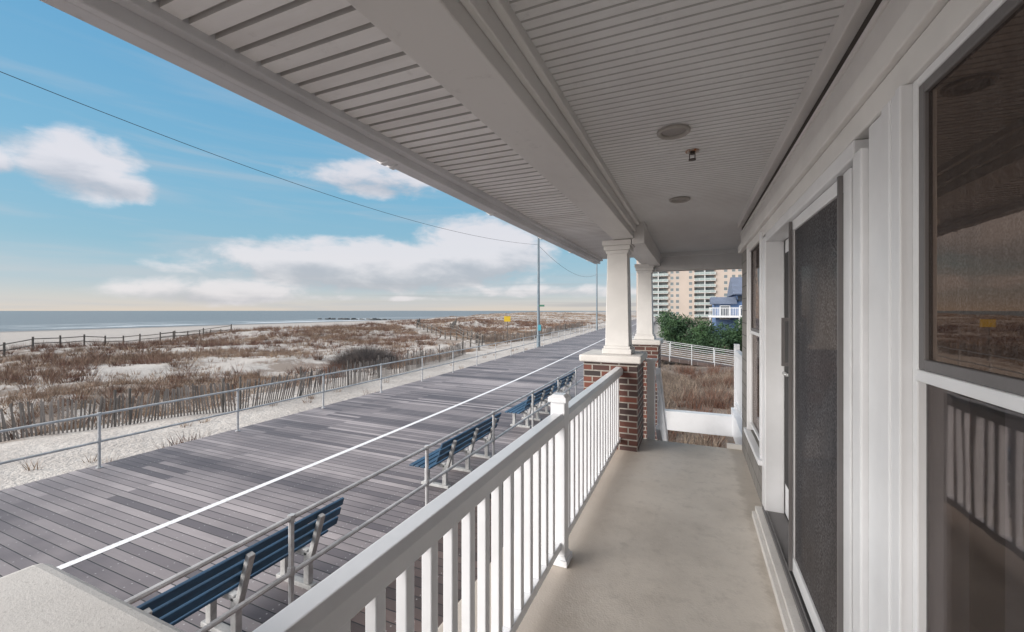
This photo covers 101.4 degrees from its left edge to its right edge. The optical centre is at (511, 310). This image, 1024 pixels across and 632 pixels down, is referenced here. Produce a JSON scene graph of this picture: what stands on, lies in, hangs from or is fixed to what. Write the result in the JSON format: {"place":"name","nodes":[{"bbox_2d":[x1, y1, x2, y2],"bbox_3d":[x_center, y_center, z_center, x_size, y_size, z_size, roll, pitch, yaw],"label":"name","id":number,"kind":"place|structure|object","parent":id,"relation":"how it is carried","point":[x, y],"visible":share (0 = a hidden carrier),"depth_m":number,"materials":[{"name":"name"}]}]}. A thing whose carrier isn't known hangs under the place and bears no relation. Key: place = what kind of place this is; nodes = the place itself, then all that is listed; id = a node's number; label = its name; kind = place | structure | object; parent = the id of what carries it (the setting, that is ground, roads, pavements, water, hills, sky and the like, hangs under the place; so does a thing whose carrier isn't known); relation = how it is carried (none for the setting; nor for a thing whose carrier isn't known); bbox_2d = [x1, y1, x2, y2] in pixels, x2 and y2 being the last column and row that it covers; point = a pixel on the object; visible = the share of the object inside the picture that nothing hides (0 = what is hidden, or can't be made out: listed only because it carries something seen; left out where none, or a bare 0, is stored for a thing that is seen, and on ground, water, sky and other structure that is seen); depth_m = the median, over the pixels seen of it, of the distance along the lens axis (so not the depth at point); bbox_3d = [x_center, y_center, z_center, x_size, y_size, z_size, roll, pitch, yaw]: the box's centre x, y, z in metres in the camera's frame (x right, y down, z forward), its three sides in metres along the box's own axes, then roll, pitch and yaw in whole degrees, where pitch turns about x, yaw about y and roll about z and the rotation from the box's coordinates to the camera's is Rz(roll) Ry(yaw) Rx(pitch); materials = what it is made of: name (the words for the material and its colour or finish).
{"place":"outdoors","nodes":[
{"label":"outdoors","id":0,"kind":"place"},
{"bbox_2d":[0,563,184,631],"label":"cap","id":1,"kind":"object","parent":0,"point":[41,597],"visible":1,"depth_m":0.70,"materials":[{"name":"concrete"}]},
{"bbox_2d":[0,311,605,331],"bbox_3d":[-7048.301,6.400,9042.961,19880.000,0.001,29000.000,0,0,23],"label":"sea","id":2,"kind":"structure","parent":0,"point":[34,320],"depth_m":392.15,"materials":[{"name":"liquid"}]},
{"bbox_2d":[318,318,390,319],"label":"rock jetty","id":3,"kind":"object","parent":2,"relation":"in","point":[356,319],"visible":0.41,"depth_m":296.58,"materials":[{"name":"grey stone"}]},
{"bbox_2d":[0,0,635,310],"label":"sky","id":4,"kind":"structure","parent":0,"point":[100,211],"materials":[{"name":"blue"}]},
{"bbox_2d":[0,311,734,499],"bbox_3d":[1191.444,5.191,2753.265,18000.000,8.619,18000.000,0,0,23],"label":"ground","id":5,"kind":"structure","parent":0,"point":[13,474],"depth_m":21.29,"materials":[{"name":"beige sand"}]},
{"bbox_2d":[0,324,231,356],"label":"post and rail fence","id":6,"kind":"object","parent":5,"relation":"on","point":[33,343],"visible":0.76,"depth_m":40.08,"materials":[{"name":"grey wood"}]},
{"bbox_2d":[160,329,232,338],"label":"post and rail fence","id":7,"kind":"object","parent":5,"relation":"on","point":[185,332],"visible":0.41,"depth_m":55.37,"materials":[{"name":"brown wood"}]},
{"bbox_2d":[0,340,465,441],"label":"sand fence","id":8,"kind":"object","parent":5,"relation":"on","point":[386,368],"visible":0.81,"depth_m":13.71,"materials":[{"name":"brown wood"}]},
{"bbox_2d":[152,388,378,448],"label":"beach weeds","id":9,"kind":"object","parent":5,"relation":"on","point":[196,435],"visible":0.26,"depth_m":10.04,"materials":[{"name":"brown plant"}]},
{"bbox_2d":[0,324,543,435],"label":"dune grass","id":10,"kind":"structure","parent":5,"relation":"on","point":[50,394],"depth_m":21.53,"materials":[{"name":"brown plant"}]},
{"bbox_2d":[21,342,542,471],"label":"beach weeds","id":11,"kind":"object","parent":5,"relation":"on","point":[206,420],"visible":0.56,"depth_m":12.47,"materials":[{"name":"brown plant"}]},
{"bbox_2d":[0,312,635,439],"bbox_3d":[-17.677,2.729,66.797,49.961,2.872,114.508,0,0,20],"label":"dune scrub","id":12,"kind":"object","parent":5,"relation":"on","point":[420,337],"visible":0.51,"depth_m":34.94,"materials":[{"name":"brown plant"}]},
{"bbox_2d":[0,317,658,631],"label":"boardwalk","id":13,"kind":"structure","parent":5,"relation":"on","point":[58,520],"depth_m":7.27,"materials":[{"name":"grey wood"}]},
{"bbox_2d":[137,497,343,631],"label":"park bench","id":14,"kind":"object","parent":13,"relation":"on","point":[207,588],"visible":0.9,"depth_m":3.89,"materials":[{"name":"blue paint"}]},
{"bbox_2d":[0,317,632,468],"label":"boardwalk pipe railing","id":15,"kind":"object","parent":13,"relation":"on","point":[99,440],"visible":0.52,"depth_m":10.24,"materials":[{"name":"grey metal"}]},
{"bbox_2d":[57,339,603,568],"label":"white lane line","id":16,"kind":"object","parent":13,"relation":"on","point":[82,558],"visible":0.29,"depth_m":6.98,"materials":[{"name":"paint"}]},
{"bbox_2d":[124,329,636,631],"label":"boardwalk pipe railing","id":17,"kind":"object","parent":13,"relation":"on","point":[292,569],"visible":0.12,"depth_m":4.26,"materials":[{"name":"grey metal"}]},
{"bbox_2d":[409,413,500,488],"bbox_3d":[-0.965,2.627,8.045,0.722,0.885,2.300,0,0,23],"label":"park bench","id":18,"kind":"object","parent":13,"relation":"on","point":[449,449],"visible":0.91,"depth_m":7.63,"materials":[{"name":"blue paint"}]},
{"bbox_2d":[505,383,555,427],"bbox_3d":[0.594,2.627,11.783,0.722,0.885,2.300,0,0,23],"label":"park bench","id":19,"kind":"object","parent":13,"relation":"on","point":[523,407],"visible":0.86,"depth_m":11.38,"materials":[{"name":"blue paint"}]},
{"bbox_2d":[540,372,574,405],"bbox_3d":[1.570,2.627,14.194,0.722,0.885,2.300,0,0,23],"label":"park bench","id":20,"kind":"object","parent":13,"relation":"on","point":[567,379],"visible":0.52,"depth_m":14.07,"materials":[{"name":"blue paint"}]},
{"bbox_2d":[327,343,402,368],"bbox_3d":[-9.843,2.931,27.622,5.822,2.082,4.659,0,0,23],"label":"bare shrub","id":21,"kind":"object","parent":5,"relation":"on","point":[368,355],"visible":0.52,"depth_m":26.79,"materials":[{"name":"brown plant"}]},
{"bbox_2d":[416,318,479,350],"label":"post and rail fence","id":22,"kind":"object","parent":5,"relation":"on","point":[445,332],"visible":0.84,"depth_m":49.19,"materials":[{"name":"wood"}]},
{"bbox_2d":[450,317,482,345],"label":"post and rail fence","id":23,"kind":"object","parent":5,"relation":"on","point":[453,326],"visible":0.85,"depth_m":51.55,"materials":[{"name":"grey wood"}]},
{"bbox_2d":[504,316,509,343],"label":"warning sign","id":24,"kind":"object","parent":5,"relation":"on","point":[507,319],"visible":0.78,"depth_m":43.19,"materials":[{"name":"yellow metal"}]},
{"bbox_2d":[475,321,582,343],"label":"sand fence","id":25,"kind":"object","parent":5,"relation":"on","point":[549,329],"visible":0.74,"depth_m":48.73,"materials":[{"name":"brown wood"}]},
{"bbox_2d":[537,237,539,346],"bbox_3d":[3.170,-1.965,36.111,2.214,10.730,0.328,0,0,23],"label":"utility pole","id":26,"kind":"object","parent":5,"relation":"on","point":[538,287],"visible":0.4,"depth_m":36.41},
{"bbox_2d":[0,71,536,244],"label":"overhead cable","id":27,"kind":"object","parent":26,"relation":"attached to","point":[225,158],"visible":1,"depth_m":15.17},
{"bbox_2d":[596,264,597,329],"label":"street lamp","id":28,"kind":"object","parent":5,"relation":"on","point":[596,300],"visible":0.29,"depth_m":68.04,"materials":[{"name":"metal"}]},
{"bbox_2d":[584,362,642,451],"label":"brick pier","id":29,"kind":"structure","parent":5,"relation":"on","point":[631,406],"depth_m":4.65,"materials":[{"name":"brown brick"}]},
{"bbox_2d":[579,349,647,363],"bbox_3d":[1.220,0.541,4.985,0.690,0.083,0.690,0,0,23],"label":"cap","id":30,"kind":"object","parent":29,"relation":"on","point":[635,357],"visible":0.98,"depth_m":4.71,"materials":[{"name":"stone"}]},
{"bbox_2d":[602,239,634,354],"bbox_3d":[1.266,-0.158,4.965,0.330,1.314,0.330,0,0,23],"label":"shaft","id":31,"kind":"object","parent":30,"relation":"on","point":[618,337],"visible":0.98,"depth_m":4.85,"materials":[{"name":"white wood"}]},
{"bbox_2d":[346,0,741,271],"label":"porch beam","id":32,"kind":"structure","parent":31,"relation":"on","point":[483,62],"depth_m":1.67,"materials":[{"name":"white wood"}]},
{"bbox_2d":[633,345,660,439],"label":"brick pier","id":33,"kind":"structure","parent":5,"relation":"on","point":[653,351],"depth_m":7.13,"materials":[{"name":"brown brick"}]},
{"bbox_2d":[632,337,662,344],"bbox_3d":[2.307,0.541,7.446,0.690,0.083,0.690,0,0,23],"label":"cap","id":34,"kind":"object","parent":33,"relation":"on","point":[657,341],"visible":0.49,"depth_m":7.12,"materials":[{"name":"stone"}]},
{"bbox_2d":[634,264,655,339],"bbox_3d":[2.362,-0.158,7.422,0.330,1.314,0.330,0,0,23],"label":"shaft","id":35,"kind":"object","parent":34,"relation":"on","point":[645,320],"visible":0.99,"depth_m":7.30,"materials":[{"name":"white wood"}]},
{"bbox_2d":[656,308,704,350],"bbox_3d":[16.143,1.934,39.986,4.822,4.525,5.066,0,0,23],"label":"pine tree","id":36,"kind":"object","parent":5,"relation":"on","point":[674,328],"visible":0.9,"depth_m":39.40,"materials":[{"name":"green plant"}]},
{"bbox_2d":[632,336,733,367],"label":"fence","id":37,"kind":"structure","parent":5,"relation":"on","point":[669,357],"depth_m":30.72,"materials":[{"name":"white wood"}]},
{"bbox_2d":[636,260,741,318],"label":"highrise apartment building","id":38,"kind":"structure","parent":5,"relation":"on","point":[689,293],"depth_m":207.52,"materials":[{"name":"beige paint"}]},
{"bbox_2d":[661,343,734,447],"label":"yard grass","id":39,"kind":"structure","parent":5,"relation":"on","point":[668,380],"depth_m":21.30,"materials":[{"name":"brown plant"}]},
{"bbox_2d":[682,318,741,354],"bbox_3d":[17.672,2.490,37.021,4.493,3.783,4.466,0,0,-22],"label":"bush","id":40,"kind":"object","parent":5,"relation":"on","point":[705,334],"visible":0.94,"depth_m":36.45,"materials":[{"name":"green plant"}]},
{"bbox_2d":[708,296,741,324],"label":"windows and deck","id":41,"kind":"structure","parent":5,"relation":"on","point":[725,311],"depth_m":47.50,"materials":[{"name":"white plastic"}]},
{"bbox_2d":[712,295,741,338],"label":"walls","id":42,"kind":"structure","parent":5,"relation":"on","point":[730,321],"depth_m":48.20,"materials":[{"name":"blue"}]},
{"bbox_2d":[710,277,741,304],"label":"roof","id":43,"kind":"structure","parent":42,"relation":"on","point":[735,286],"depth_m":48.83,"materials":[{"name":"blue"}]},
{"bbox_2d":[728,316,741,351],"bbox_3d":[21.117,2.187,37.123,3.571,4.213,4.917,0,0,-44],"label":"pine tree","id":44,"kind":"object","parent":5,"relation":"on","point":[736,327],"visible":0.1,"depth_m":37.45,"materials":[{"name":"green plant"}]},
{"bbox_2d":[742,237,788,505],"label":"walls","id":45,"kind":"structure","parent":5,"relation":"on","point":[755,468],"depth_m":4.36,"materials":[{"name":"grey"}]},
{"bbox_2d":[744,232,763,465],"bbox_3d":[2.126,0.285,3.591,0.150,1.770,0.990,0,0,23],"label":"frame","id":46,"kind":"object","parent":45,"relation":"attached to","point":[754,381],"visible":0.46,"depth_m":3.93,"materials":[{"name":"white plastic"}]},
{"bbox_2d":[751,243,758,332],"bbox_3d":[2.107,-0.196,3.599,0.015,0.764,0.756,0,0,23],"label":"window","id":47,"kind":"structure","parent":46,"relation":"attached to","point":[752,328],"depth_m":3.92,"materials":[{"name":"white wood"}]},
{"bbox_2d":[738,0,992,252],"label":"wall header trim","id":48,"kind":"structure","parent":45,"relation":"attached to","point":[874,55],"depth_m":1.39,"materials":[{"name":"white wood"}]},
{"bbox_2d":[785,397,1004,631],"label":"interior","id":49,"kind":"object","parent":45,"relation":"in","point":[986,517],"visible":0.07,"depth_m":1.87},
{"bbox_2d":[891,0,1023,631],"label":"frame","id":50,"kind":"object","parent":45,"relation":"attached to","point":[929,501],"visible":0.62,"depth_m":1.01,"materials":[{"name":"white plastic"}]},
{"bbox_2d":[919,0,1023,395],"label":"window","id":51,"kind":"structure","parent":50,"relation":"attached to","point":[999,16],"depth_m":0.96,"materials":[{"name":"white wood"}]},
{"bbox_2d":[929,4,1023,379],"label":"glass","id":52,"kind":"object","parent":50,"relation":"attached to","point":[976,208],"visible":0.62,"depth_m":0.80,"materials":[{"name":"clear glass"}]},
{"bbox_3d":[2.462,-1.880,1.849,6.950,1.640,11.350,0,0,23],"label":"porch","id":53,"kind":"object","parent":45,"relation":"attached to","visible":0},
{"bbox_2d":[40,0,597,263],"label":"gutter","id":54,"kind":"object","parent":53,"relation":"attached to","point":[78,12],"visible":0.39,"depth_m":1.75,"materials":[{"name":"metal"}]},
{"bbox_2d":[67,0,602,263],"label":"fascia","id":55,"kind":"structure","parent":53,"relation":"attached to","point":[154,23],"depth_m":1.79,"materials":[{"name":"wood"}]},
{"bbox_2d":[147,0,633,258],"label":"soffit","id":56,"kind":"structure","parent":53,"relation":"attached to","point":[348,58],"depth_m":1.88,"materials":[{"name":"plastic"}]},
{"bbox_2d":[657,124,690,139],"bbox_3d":[0.897,-0.996,2.325,0.176,0.032,0.176,0,0,23],"label":"recessed ceiling light","id":57,"kind":"object","parent":53,"relation":"attached to","point":[673,131],"visible":0.98,"depth_m":2.33,"materials":[{"name":"white plastic"}]},
{"bbox_2d":[669,196,689,202],"bbox_3d":[1.500,-0.996,3.742,0.176,0.032,0.176,0,0,23],"label":"recessed ceiling light","id":58,"kind":"object","parent":53,"relation":"attached to","point":[681,199],"visible":0.98,"depth_m":3.75,"materials":[{"name":"white plastic"}]},
{"bbox_2d":[685,148,698,160],"bbox_3d":[1.127,-0.972,2.618,0.079,0.060,0.079,0,0,23],"label":"ceiling sprinkler","id":59,"kind":"object","parent":53,"relation":"attached to","point":[692,151],"visible":1,"depth_m":2.61,"materials":[{"name":"metal"}]},
{"bbox_3d":[-0.067,2.957,0.160,1.950,2.487,10.240,0,0,23],"label":"porch foundation","id":60,"kind":"object","parent":5,"relation":"on","visible":0},
{"bbox_2d":[438,439,784,631],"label":"porch floor","id":61,"kind":"structure","parent":60,"relation":"on","point":[662,536],"depth_m":2.64,"materials":[{"name":"paint"}]},
{"bbox_2d":[252,367,622,631],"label":"balcony railing","id":62,"kind":"object","parent":61,"relation":"on","point":[539,481],"visible":1,"depth_m":1.74,"materials":[{"name":"white paint"}]},
{"bbox_2d":[727,443,741,449],"bbox_3d":[6.401,1.625,3.021,8.650,0.250,0.030,0,0,23],"label":"skirt board","id":63,"kind":"object","parent":61,"relation":"attached to","point":[734,446],"visible":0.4,"depth_m":4.70,"materials":[{"name":"white wood"}]},
{"bbox_2d":[752,506,814,631],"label":"threshold","id":64,"kind":"object","parent":61,"relation":"on","point":[772,529],"visible":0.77,"depth_m":2.40,"materials":[{"name":"wood"}]},
{"bbox_2d":[762,139,868,631],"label":"frame","id":65,"kind":"object","parent":64,"relation":"on","point":[818,195],"visible":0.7,"depth_m":2.23,"materials":[{"name":"white plastic"}]},
{"bbox_2d":[782,238,788,519],"bbox_3d":[1.864,0.470,2.811,0.091,1.940,0.360,0,0,23],"label":"open leaf","id":66,"kind":"object","parent":65,"relation":"attached to","point":[786,373],"visible":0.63,"depth_m":2.86,"materials":[{"name":"white plastic"}]},
{"bbox_2d":[781,176,842,631],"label":"screen trim","id":67,"kind":"structure","parent":65,"relation":"attached to","point":[839,403],"depth_m":1.52,"materials":[{"name":"white metal"}]},
{"bbox_2d":[795,198,836,631],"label":"screen","id":68,"kind":"object","parent":67,"relation":"in","point":[816,397],"visible":0.75,"depth_m":1.89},
{"bbox_2d":[854,101,890,631],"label":"corner casing","id":69,"kind":"object","parent":64,"relation":"on","point":[872,387],"visible":0.45,"depth_m":1.24,"materials":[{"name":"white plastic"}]},
{"bbox_2d":[351,500,490,631],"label":"deck","id":70,"kind":"structure","parent":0,"point":[357,622],"depth_m":4.62,"materials":[{"name":"grey wood"}]},
{"bbox_2d":[507,0,846,252],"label":"porch ceiling","id":71,"kind":"structure","parent":0,"point":[725,80],"depth_m":1.86,"materials":[{"name":"white wood"}]},
{"bbox_2d":[726,228,741,249],"bbox_3d":[5.175,-1.005,5.034,4.500,0.010,2.750,0,0,23],"label":"porch ceiling return","id":72,"kind":"object","parent":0,"point":[735,242],"visible":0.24,"depth_m":6.05,"materials":[{"name":"white paint"}]},
{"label":"porch steps","id":73,"kind":"object","parent":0,"visible":0},
{"bbox_2d":[645,358,741,443],"bbox_3d":[2.736,1.708,6.027,1.325,2.236,2.565,0,0,23],"label":"stair railing","id":74,"kind":"object","parent":73,"relation":"on","point":[729,425],"visible":0.6,"depth_m":6.56,"materials":[{"name":"white paint"}]},
{"bbox_2d":[734,344,741,418],"bbox_3d":[3.225,1.085,5.790,0.080,1.070,2.470,0,0,23],"label":"side porch railing","id":75,"kind":"object","parent":74,"relation":"attached to","point":[737,379],"visible":0.34,"depth_m":6.56,"materials":[{"name":"white paint"}]}
]}

